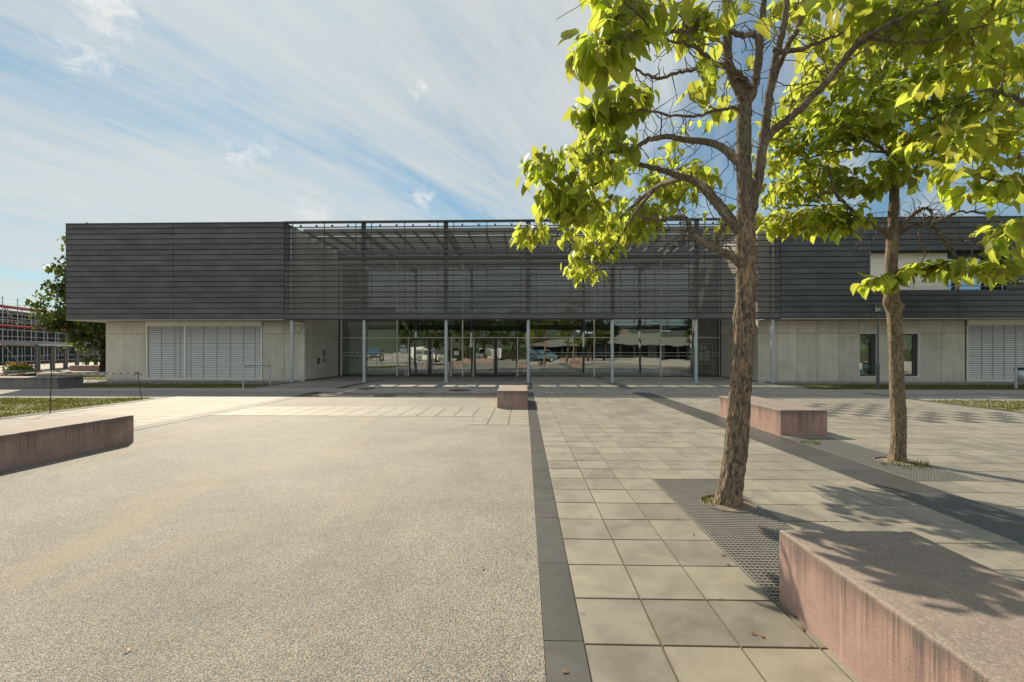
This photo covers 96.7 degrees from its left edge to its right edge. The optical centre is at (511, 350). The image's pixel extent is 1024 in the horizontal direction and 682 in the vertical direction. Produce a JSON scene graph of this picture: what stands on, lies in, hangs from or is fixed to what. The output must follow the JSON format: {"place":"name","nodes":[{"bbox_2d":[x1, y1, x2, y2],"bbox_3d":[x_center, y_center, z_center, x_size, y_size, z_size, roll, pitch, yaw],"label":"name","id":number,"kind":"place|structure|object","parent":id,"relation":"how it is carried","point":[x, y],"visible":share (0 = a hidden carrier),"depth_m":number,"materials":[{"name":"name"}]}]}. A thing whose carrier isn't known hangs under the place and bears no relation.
{"place":"outdoors","nodes":[
{"label":"outdoors","id":0,"kind":"place"},
{"bbox_2d":[0,396,153,417],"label":"grass","id":1,"kind":"structure","parent":0,"point":[57,406],"depth_m":13.74,"materials":[{"name":"green plant"}]},
{"bbox_2d":[39,375,269,387],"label":"grass","id":2,"kind":"structure","parent":0,"point":[149,386],"depth_m":21.24,"materials":[{"name":"green plant"}]},
{"bbox_2d":[0,361,37,375],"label":"flower planter","id":3,"kind":"object","parent":2,"relation":"on","point":[15,368],"visible":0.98,"depth_m":27.41,"materials":[{"name":"grey concrete"}]},
{"bbox_2d":[0,391,310,426],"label":"side paving","id":4,"kind":"structure","parent":0,"point":[146,412],"depth_m":12.86,"materials":[{"name":"beige concrete"}]},
{"bbox_2d":[50,370,53,412],"bbox_3d":[-11.776,1.065,11.646,0.138,1.170,0.031,0,0,16],"label":"barrier rod","id":5,"kind":"object","parent":4,"relation":"on","point":[50,389],"visible":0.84,"depth_m":11.65,"materials":[{"name":"metal"}]},
{"bbox_2d":[0,370,50,375],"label":"barrier tape","id":6,"kind":"object","parent":5,"relation":"attached to","point":[25,373],"visible":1,"depth_m":11.54,"materials":[{"name":"plastic"}]},
{"bbox_2d":[52,370,136,373],"bbox_3d":[-11.966,0.605,13.200,0.026,0.226,3.099,0,0,-6],"label":"barrier tape","id":7,"kind":"object","parent":5,"relation":"attached to","point":[91,373],"visible":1,"depth_m":12.87,"materials":[{"name":"red plastic"}]},
{"bbox_2d":[0,392,545,681],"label":"gravel asphalt","id":8,"kind":"structure","parent":0,"point":[210,548],"depth_m":3.61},
{"bbox_2d":[0,414,133,470],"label":"concrete bench","id":9,"kind":"object","parent":8,"relation":"on","point":[26,444],"visible":1,"depth_m":6.88,"materials":[{"name":"pink concrete"}]},
{"bbox_2d":[374,394,396,396],"bbox_3d":[-4.533,1.601,16.254,0.816,0.019,0.816,0,0,2],"label":"manhole cover","id":10,"kind":"object","parent":8,"relation":"on","point":[387,395],"visible":0.98,"depth_m":16.25,"materials":[{"name":"metal"}]},
{"bbox_2d":[497,385,527,407],"bbox_3d":[0.041,1.368,13.764,0.868,0.508,2.083,0,0,2],"label":"concrete bench","id":11,"kind":"object","parent":8,"relation":"on","point":[512,396],"visible":1,"depth_m":12.73,"materials":[{"name":"pink concrete"}]},
{"bbox_2d":[0,361,1018,422],"bbox_3d":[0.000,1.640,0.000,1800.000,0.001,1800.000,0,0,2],"label":"ground","id":12,"kind":"structure","parent":0,"point":[46,366],"depth_m":32.98,"materials":[{"name":"grey concrete"}]},
{"bbox_2d":[0,341,98,370],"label":"shelter","id":13,"kind":"object","parent":12,"relation":"on","point":[37,355],"visible":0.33,"depth_m":37.51,"materials":[{"name":"metal"}]},
{"bbox_2d":[0,296,98,364],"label":"scaffold","id":14,"kind":"object","parent":12,"relation":"on","point":[17,308],"visible":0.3,"depth_m":55.96,"materials":[{"name":"metal"}]},
{"bbox_2d":[0,309,99,363],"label":"office building","id":15,"kind":"structure","parent":12,"relation":"on","point":[26,336],"depth_m":58.47,"materials":[{"name":"grey glass"}]},
{"bbox_2d":[19,232,105,371],"bbox_3d":[-32.952,-4.115,36.549,9.383,11.560,8.046,0,0,2],"label":"maple tree","id":16,"kind":"object","parent":12,"relation":"on","point":[55,321],"visible":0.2,"depth_m":34.37,"materials":[{"name":"green plant"}]},
{"bbox_2d":[69,365,98,370],"bbox_3d":[-34.577,1.410,37.666,3.202,0.423,1.003,0,0,2],"label":"concrete bench","id":17,"kind":"object","parent":12,"relation":"on","point":[84,368],"visible":0.59,"depth_m":37.18,"materials":[{"name":"beige concrete"}]},
{"bbox_2d":[134,392,321,430],"bbox_3d":[-7.756,1.609,9.342,0.380,0.021,17.050,0,0,2],"label":"light strip","id":18,"kind":"object","parent":12,"relation":"on","point":[197,416],"visible":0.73,"depth_m":11.63,"materials":[{"name":"beige concrete"}]},
{"bbox_2d":[212,406,528,416],"bbox_3d":[-3.526,1.609,12.102,7.925,0.021,1.800,0,0,2],"label":"light band","id":19,"kind":"object","parent":12,"relation":"on","point":[382,411],"visible":0.97,"depth_m":12.01,"materials":[{"name":"beige concrete"}]},
{"bbox_2d":[0,381,819,419],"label":"kerb","id":20,"kind":"structure","parent":12,"relation":"on","point":[248,387],"depth_m":13.58,"materials":[{"name":"grey concrete"}]},
{"bbox_2d":[133,373,141,399],"bbox_3d":[-12.112,1.165,14.735,0.288,0.973,0.033,0,0,-3],"label":"barrier rod","id":21,"kind":"object","parent":20,"relation":"on","point":[139,384],"visible":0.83,"depth_m":14.73,"materials":[{"name":"metal"}]},
{"bbox_2d":[243,365,270,387],"bbox_3d":[-11.370,1.117,20.321,0.120,0.966,1.926,0,0,6],"label":"bicycle hoop","id":22,"kind":"object","parent":20,"relation":"on","point":[256,365],"visible":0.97,"depth_m":20.07,"materials":[{"name":"metal"}]},
{"bbox_2d":[470,416,528,424],"bbox_3d":[-0.254,1.609,10.481,1.295,0.021,1.260,0,0,2],"label":"light patch","id":23,"kind":"object","parent":12,"relation":"on","point":[492,420],"visible":1,"depth_m":10.46,"materials":[{"name":"beige concrete"}]},
{"bbox_2d":[0,388,1023,393],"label":"cross band","id":24,"kind":"object","parent":12,"relation":"on","point":[554,390],"visible":0.88,"depth_m":18.38,"materials":[{"name":"grey concrete"}]},
{"bbox_2d":[355,388,374,389],"bbox_3d":[-6.220,1.601,19.230,0.857,0.019,0.857,0,0,2],"label":"manhole cover","id":25,"kind":"object","parent":24,"relation":"on","point":[363,388],"visible":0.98,"depth_m":19.28,"materials":[{"name":"metal"}]},
{"bbox_2d":[448,389,470,390],"bbox_3d":[-2.119,1.601,18.450,0.938,0.019,0.938,0,0,2],"label":"manhole cover","id":26,"kind":"object","parent":24,"relation":"on","point":[459,390],"visible":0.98,"depth_m":18.31,"materials":[{"name":"metal"}]},
{"bbox_2d":[526,376,531,388],"bbox_3d":[0.872,1.609,23.860,0.220,0.021,9.250,0,0,2],"label":"dark strip","id":27,"kind":"object","parent":12,"relation":"on","point":[529,385],"visible":0.59,"depth_m":21.07,"materials":[{"name":"grey concrete"}]},
{"bbox_2d":[65,216,1023,382],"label":"entrance building","id":28,"kind":"structure","parent":12,"relation":"on","point":[199,301],"depth_m":23.33,"materials":[{"name":"metal"}]},
{"bbox_2d":[294,322,301,329],"bbox_3d":[-11.210,-1.331,23.984,0.438,0.423,0.458,0,0,2],"label":"security camera","id":29,"kind":"object","parent":28,"relation":"attached to","point":[298,326],"visible":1,"depth_m":23.84,"materials":[{"name":"white paint"}]},
{"bbox_2d":[322,349,325,362],"bbox_3d":[-10.955,0.305,26.561,0.035,0.850,0.500,0,0,2],"label":"intercom","id":30,"kind":"object","parent":28,"relation":"attached to","point":[323,355],"visible":1,"depth_m":26.49,"materials":[{"name":"metal"}]},
{"bbox_2d":[348,321,399,374],"bbox_3d":[-8.967,-0.180,29.561,3.278,3.440,0.314,0,0,2],"label":"window","id":31,"kind":"structure","parent":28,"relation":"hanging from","point":[380,363],"depth_m":29.48,"materials":[{"name":"clear glass"}]},
{"bbox_2d":[400,348,406,353],"bbox_3d":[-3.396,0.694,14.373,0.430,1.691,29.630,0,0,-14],"label":"notice","id":32,"kind":"object","parent":28,"relation":"attached to","point":[403,350],"visible":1,"depth_m":28.71,"materials":[{"name":"paper"}]},
{"bbox_2d":[416,350,422,354],"bbox_3d":[-5.837,0.084,28.688,0.446,0.336,0.007,0,0,2],"label":"notice","id":33,"kind":"object","parent":28,"relation":"attached to","point":[419,352],"visible":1,"depth_m":28.69,"materials":[{"name":"paper"}]},
{"bbox_2d":[409,338,429,375],"bbox_3d":[-5.841,0.385,28.693,1.325,2.370,0.158,0,0,2],"label":"door","id":34,"kind":"structure","parent":28,"relation":"in","point":[410,339],"depth_m":28.70,"materials":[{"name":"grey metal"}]},
{"bbox_2d":[430,338,450,375],"bbox_3d":[-4.509,0.385,28.656,1.325,2.370,0.158,0,0,2],"label":"door","id":35,"kind":"structure","parent":28,"relation":"in","point":[431,339],"depth_m":28.66,"materials":[{"name":"grey metal"}]},
{"bbox_2d":[474,338,495,375],"bbox_3d":[-1.703,0.385,28.579,1.347,2.370,0.158,0,0,2],"label":"door","id":36,"kind":"structure","parent":28,"relation":"in","point":[475,339],"depth_m":28.59,"materials":[{"name":"grey metal"}]},
{"bbox_2d":[496,338,516,375],"bbox_3d":[-0.348,0.385,28.541,1.347,2.370,0.158,0,0,2],"label":"door","id":37,"kind":"structure","parent":28,"relation":"in","point":[498,339],"depth_m":28.55,"materials":[{"name":"grey metal"}]},
{"bbox_2d":[650,345,656,374],"bbox_3d":[9.214,0.590,29.558,0.500,1.980,0.500,0,0,2],"label":"leaflet stand","id":38,"kind":"object","parent":28,"relation":"on","point":[653,356],"visible":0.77,"depth_m":29.54,"materials":[{"name":"metal"}]},
{"bbox_2d":[661,359,671,375],"bbox_3d":[9.868,0.965,29.340,0.750,1.230,0.300,0,0,2],"label":"display stand","id":39,"kind":"object","parent":28,"relation":"on","point":[665,369],"visible":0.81,"depth_m":29.29,"materials":[{"name":"white paper"}]},
{"bbox_2d":[682,343,713,375],"bbox_3d":[11.995,0.552,29.081,2.151,2.056,0.200,0,0,2],"label":"notice board","id":40,"kind":"object","parent":28,"relation":"on","point":[705,358],"visible":0.9,"depth_m":29.07,"materials":[{"name":"white paint"}]},
{"bbox_2d":[858,332,876,379],"bbox_3d":[18.334,0.260,23.857,0.967,2.540,0.934,0,0,2],"label":"window","id":41,"kind":"structure","parent":28,"relation":"in","point":[867,342],"depth_m":23.87,"materials":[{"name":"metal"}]},
{"bbox_2d":[903,333,919,376],"bbox_3d":[20.431,0.210,23.605,0.962,2.240,0.544,0,0,2],"label":"window","id":42,"kind":"structure","parent":28,"relation":"in","point":[906,336],"depth_m":23.47,"materials":[{"name":"metal"}]},
{"bbox_2d":[947,253,987,289],"bbox_3d":[23.007,-3.952,22.875,2.297,1.919,0.100,0,0,2],"label":"balcony window","id":43,"kind":"structure","parent":28,"relation":"in","point":[964,286],"depth_m":22.87,"materials":[{"name":"glass"}]},
{"bbox_2d":[83,380,1023,411],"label":"gravel strip","id":44,"kind":"object","parent":12,"relation":"on","point":[828,383],"visible":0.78,"depth_m":22.97,"materials":[{"name":"grey gravel"}]},
{"bbox_2d":[83,380,1023,408],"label":"loose stones","id":45,"kind":"object","parent":44,"relation":"on","point":[98,381],"visible":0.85,"depth_m":22.75,"materials":[{"name":"grey gravel"}]},
{"bbox_2d":[528,392,590,681],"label":"dark strip","id":46,"kind":"object","parent":12,"relation":"on","point":[564,648],"visible":0.91,"depth_m":3.09,"materials":[{"name":"grey concrete"}]},
{"bbox_2d":[533,392,1023,681],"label":"paved walk","id":47,"kind":"structure","parent":12,"relation":"on","point":[662,592],"depth_m":3.90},
{"bbox_2d":[652,479,796,602],"bbox_3d":[2.133,1.611,4.293,0.835,0.047,2.776,0,0,2],"label":"tree grate","id":48,"kind":"object","parent":47,"relation":"on","point":[686,485],"visible":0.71,"depth_m":4.20,"materials":[{"name":"metal"}]},
{"bbox_2d":[700,493,715,504],"bbox_3d":[2.085,1.556,4.807,0.177,0.089,0.237,0,0,2],"label":"grass tuft","id":49,"kind":"object","parent":48,"relation":"on","point":[705,499],"visible":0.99,"depth_m":4.80,"materials":[{"name":"green plant"}]},
{"bbox_2d":[509,0,1023,507],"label":"catalpa tree","id":50,"kind":"object","parent":48,"relation":"on","point":[599,58],"visible":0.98,"depth_m":4.72,"materials":[{"name":"green plant"}]},
{"bbox_2d":[779,530,1023,681],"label":"concrete bench","id":51,"kind":"object","parent":47,"relation":"on","point":[882,606],"visible":1,"depth_m":2.21,"materials":[{"name":"pink concrete"}]},
{"bbox_2d":[632,392,1023,544],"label":"dark strip","id":52,"kind":"object","parent":12,"relation":"on","point":[1008,525],"visible":0.88,"depth_m":5.49,"materials":[{"name":"grey concrete"}]},
{"bbox_2d":[650,392,1023,516],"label":"paved court","id":53,"kind":"object","parent":12,"relation":"on","point":[969,442],"visible":0.7,"depth_m":8.71,"materials":[{"name":"grey concrete"}]},
{"bbox_2d":[719,396,826,435],"bbox_3d":[5.562,1.370,9.976,0.873,0.503,2.753,0,0,2],"label":"concrete bench","id":54,"kind":"object","parent":53,"relation":"on","point":[778,417],"visible":0.74,"depth_m":8.70,"materials":[{"name":"pink concrete"}]},
{"bbox_2d":[779,435,982,480],"bbox_3d":[5.437,1.611,7.099,0.868,0.047,2.999,0,0,2],"label":"tree grate","id":55,"kind":"object","parent":53,"relation":"on","point":[847,450],"visible":0.77,"depth_m":6.60,"materials":[{"name":"metal"}]},
{"bbox_2d":[800,439,821,444],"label":"weeds","id":56,"kind":"object","parent":55,"relation":"on","point":[819,443],"visible":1,"depth_m":7.85,"materials":[{"name":"green plant"}]},
{"bbox_2d":[751,0,1023,461],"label":"catalpa tree","id":57,"kind":"object","parent":55,"relation":"on","point":[856,115],"visible":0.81,"depth_m":6.37,"materials":[{"name":"green plant"}]},
{"bbox_2d":[879,459,928,469],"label":"weeds","id":58,"kind":"object","parent":55,"relation":"on","point":[891,461],"visible":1,"depth_m":6.33,"materials":[{"name":"green plant"}]},
{"bbox_2d":[910,458,929,466],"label":"weeds","id":59,"kind":"object","parent":55,"relation":"on","point":[920,463],"visible":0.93,"depth_m":6.33,"materials":[{"name":"green plant"}]},
{"bbox_2d":[857,0,1023,263],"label":"catalpa tree","id":60,"kind":"object","parent":53,"relation":"on","point":[994,68],"visible":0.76,"depth_m":4.33,"materials":[{"name":"green plant"}]},
{"bbox_2d":[864,393,1023,413],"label":"dark strip","id":61,"kind":"object","parent":12,"relation":"on","point":[954,404],"visible":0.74,"depth_m":13.46,"materials":[{"name":"grey concrete"}]},
{"bbox_2d":[0,376,1023,400],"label":"path","id":62,"kind":"structure","parent":0,"point":[438,382],"depth_m":20.00,"materials":[{"name":"grey concrete"}]},
{"bbox_2d":[0,376,82,388],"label":"concrete bench","id":63,"kind":"object","parent":62,"relation":"on","point":[31,382],"visible":0.92,"depth_m":19.09,"materials":[{"name":"grey concrete"}]},
{"bbox_2d":[337,376,399,387],"bbox_3d":[-7.350,1.609,24.086,0.380,0.021,9.250,0,0,2],"label":"dark strip","id":64,"kind":"object","parent":62,"relation":"on","point":[367,382],"visible":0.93,"depth_m":23.03,"materials":[{"name":"grey concrete"}]},
{"bbox_2d":[0,0,1023,313],"label":"sky","id":65,"kind":"structure","parent":0,"point":[112,111],"materials":[{"name":"blue"}]},
{"bbox_2d":[530,376,808,388],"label":"entrance paving","id":66,"kind":"structure","parent":0,"point":[546,382],"depth_m":22.32,"materials":[{"name":"grey concrete"}]},
{"bbox_2d":[593,377,634,388],"bbox_3d":[5.118,1.609,23.743,0.675,0.021,9.250,0,0,2],"label":"dark strip","id":67,"kind":"object","parent":66,"relation":"on","point":[620,386],"visible":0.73,"depth_m":21.02,"materials":[{"name":"grey concrete"}]},
{"bbox_2d":[788,383,1023,389],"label":"grass","id":68,"kind":"structure","parent":0,"point":[939,385],"depth_m":20.18,"materials":[{"name":"green plant"}]},
{"bbox_2d":[871,303,883,386],"bbox_3d":[16.055,-0.250,19.966,0.480,3.740,0.473,0,0,2],"label":"street lamp","id":69,"kind":"object","parent":68,"relation":"on","point":[877,363],"visible":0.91,"depth_m":19.93,"materials":[{"name":"grey metal"}]},
{"bbox_2d":[1013,366,1023,388],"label":"litter bin","id":70,"kind":"object","parent":68,"relation":"on","point":[1019,374],"visible":1,"depth_m":19.13,"materials":[{"name":"metal"}]},
{"bbox_2d":[928,399,1023,410],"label":"grass","id":71,"kind":"structure","parent":0,"point":[995,400],"depth_m":13.79,"materials":[{"name":"green plant"}]}
]}

